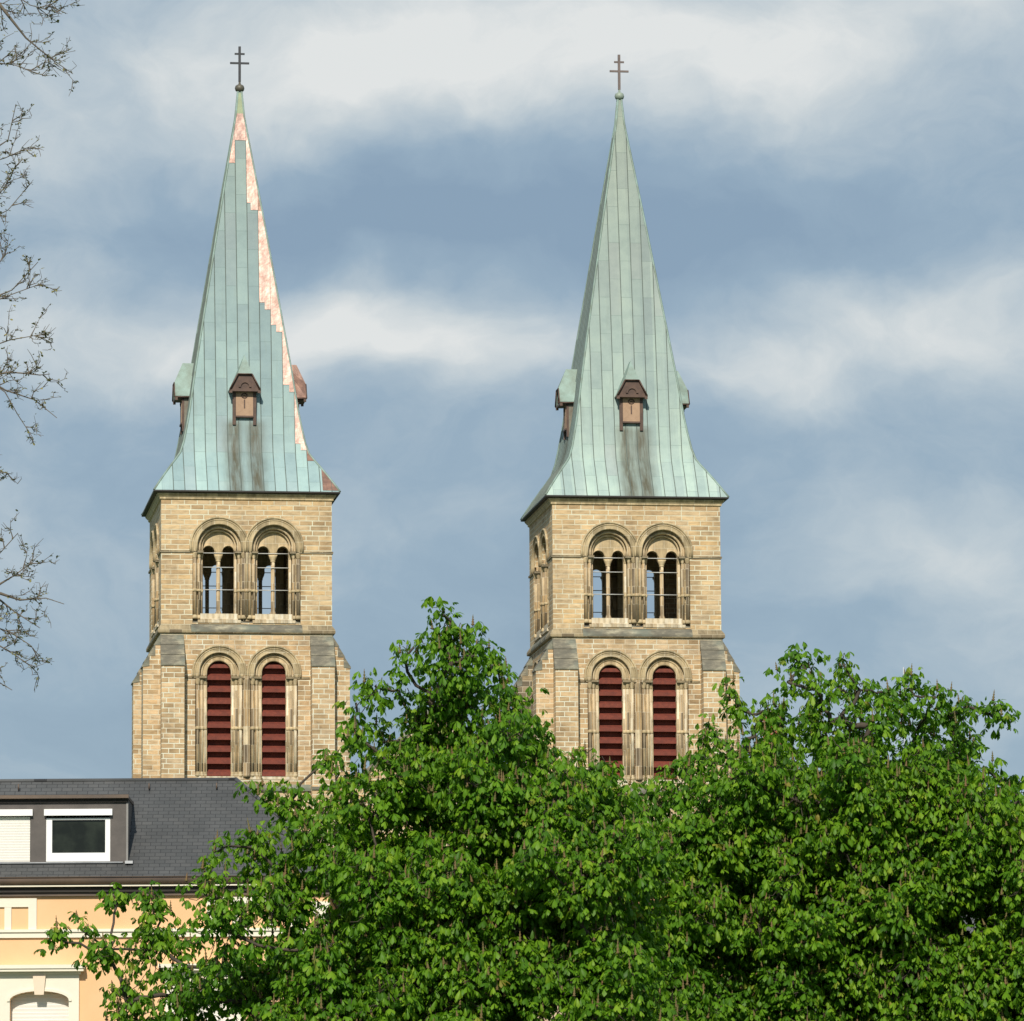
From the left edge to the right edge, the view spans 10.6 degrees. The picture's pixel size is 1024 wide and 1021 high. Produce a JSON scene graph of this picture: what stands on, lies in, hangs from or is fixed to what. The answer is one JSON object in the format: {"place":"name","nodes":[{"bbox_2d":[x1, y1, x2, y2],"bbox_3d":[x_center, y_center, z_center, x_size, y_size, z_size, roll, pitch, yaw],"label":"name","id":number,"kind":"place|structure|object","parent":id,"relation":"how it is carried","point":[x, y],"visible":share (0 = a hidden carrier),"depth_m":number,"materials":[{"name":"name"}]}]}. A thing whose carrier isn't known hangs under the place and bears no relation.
{"place":"outdoors","nodes":[
{"label":"outdoors","id":0,"kind":"place"},
{"bbox_2d":[0,777,353,1020],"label":"peach house","id":1,"kind":"structure","parent":0,"point":[71,845],"depth_m":120.19,"materials":[{"name":"paint"}]},
{"bbox_2d":[0,964,85,1020],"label":"arched window","id":2,"kind":"structure","parent":1,"relation":"in","point":[36,1005],"depth_m":119.66,"materials":[{"name":"beige paint"}]},
{"bbox_2d":[158,964,244,1020],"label":"arched window","id":3,"kind":"structure","parent":1,"relation":"in","point":[195,971],"depth_m":119.66,"materials":[{"name":"beige paint"}]},
{"bbox_2d":[351,706,509,849],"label":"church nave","id":4,"kind":"structure","parent":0,"point":[372,779],"depth_m":258.30,"materials":[{"name":"stone"}]},
{"bbox_2d":[0,0,1023,794],"label":"sky","id":5,"kind":"structure","parent":0,"point":[832,191],"materials":[{"name":"blue"}]},
{"bbox_2d":[698,714,815,829],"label":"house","id":6,"kind":"structure","parent":0,"point":[764,741],"depth_m":184.16,"materials":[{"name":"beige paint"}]},
{"bbox_2d":[903,667,978,932],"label":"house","id":7,"kind":"structure","parent":0,"point":[969,928],"depth_m":161.13,"materials":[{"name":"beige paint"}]},
{"bbox_3d":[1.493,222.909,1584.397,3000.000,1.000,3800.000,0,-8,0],"label":"ground","id":8,"kind":"structure","parent":0,"visible":0},
{"bbox_2d":[0,0,80,690],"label":"budding tree","id":9,"kind":"object","parent":8,"relation":"on","point":[5,187],"visible":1,"depth_m":30.45,"materials":[{"name":"brown plant"}]},
{"bbox_2d":[131,46,350,849],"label":"church tower","id":10,"kind":"structure","parent":8,"relation":"on","point":[245,492],"depth_m":257.75,"materials":[{"name":"stone"}]},
{"bbox_2d":[149,531,154,637],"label":"belfry window","id":11,"kind":"structure","parent":10,"relation":"in","point":[151,566],"depth_m":263.08,"materials":[{"name":"stone"}]},
{"bbox_2d":[153,523,158,631],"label":"belfry window","id":12,"kind":"structure","parent":10,"relation":"in","point":[156,531],"depth_m":260.46,"materials":[{"name":"stone"}]},
{"bbox_2d":[203,547,232,613],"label":"belfry window","id":13,"kind":"structure","parent":10,"relation":"in","point":[209,560],"depth_m":264.56,"materials":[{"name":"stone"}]},
{"bbox_2d":[189,516,248,624],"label":"belfry window","id":14,"kind":"structure","parent":10,"relation":"in","point":[217,537],"depth_m":257.49,"materials":[{"name":"stone"}]},
{"bbox_2d":[192,645,246,778],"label":"louvre window","id":15,"kind":"structure","parent":10,"relation":"in","point":[217,679],"depth_m":256.61,"materials":[{"name":"stone"}]},
{"bbox_2d":[233,547,284,613],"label":"belfry window","id":16,"kind":"structure","parent":10,"relation":"in","point":[263,560],"depth_m":264.89,"materials":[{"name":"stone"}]},
{"bbox_2d":[244,517,303,624],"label":"belfry window","id":17,"kind":"structure","parent":10,"relation":"in","point":[272,538],"depth_m":257.87,"materials":[{"name":"stone"}]},
{"bbox_2d":[247,645,301,779],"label":"louvre window","id":18,"kind":"structure","parent":10,"relation":"in","point":[273,682],"depth_m":256.93,"materials":[{"name":"stone"}]},
{"bbox_2d":[33,596,700,1020],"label":"horse chestnut tree","id":19,"kind":"object","parent":8,"relation":"on","point":[507,876],"visible":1,"depth_m":70.82,"materials":[{"name":"green plant"}]},
{"bbox_2d":[513,55,740,827],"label":"church tower","id":20,"kind":"structure","parent":8,"relation":"on","point":[631,492],"depth_m":259.85,"materials":[{"name":"stone"}]},
{"bbox_2d":[532,661,537,694],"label":"louvre window","id":21,"kind":"structure","parent":20,"relation":"in","point":[536,662],"depth_m":264.31,"materials":[{"name":"stone"}]},
{"bbox_2d":[531,535,541,641],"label":"belfry window","id":22,"kind":"structure","parent":20,"relation":"in","point":[537,610],"depth_m":264.82,"materials":[{"name":"stone"}]},
{"bbox_2d":[538,528,548,635],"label":"belfry window","id":23,"kind":"structure","parent":20,"relation":"in","point":[544,567],"depth_m":262.31,"materials":[{"name":"stone"}]},
{"bbox_2d":[593,552,612,617],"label":"belfry window","id":24,"kind":"structure","parent":20,"relation":"in","point":[598,563],"depth_m":266.51,"materials":[{"name":"stone"}]},
{"bbox_2d":[580,521,638,628],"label":"belfry window","id":25,"kind":"structure","parent":20,"relation":"in","point":[607,542],"depth_m":259.38,"materials":[{"name":"stone"}]},
{"bbox_2d":[584,649,637,782],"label":"louvre window","id":26,"kind":"structure","parent":20,"relation":"in","point":[610,685],"depth_m":258.50,"materials":[{"name":"stone"}]},
{"bbox_2d":[613,552,659,617],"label":"belfry window","id":27,"kind":"structure","parent":20,"relation":"in","point":[652,564],"depth_m":266.70,"materials":[{"name":"stone"}]},
{"bbox_2d":[634,522,692,627],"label":"belfry window","id":28,"kind":"structure","parent":20,"relation":"in","point":[650,539],"depth_m":259.76,"materials":[{"name":"stone"}]},
{"bbox_2d":[638,649,691,782],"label":"louvre window","id":29,"kind":"structure","parent":20,"relation":"in","point":[664,689],"depth_m":258.81,"materials":[{"name":"stone"}]},
{"bbox_2d":[618,642,1023,1020],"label":"horse chestnut tree","id":30,"kind":"object","parent":8,"relation":"on","point":[871,891],"visible":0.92,"depth_m":76.05,"materials":[{"name":"green plant"}]}
]}

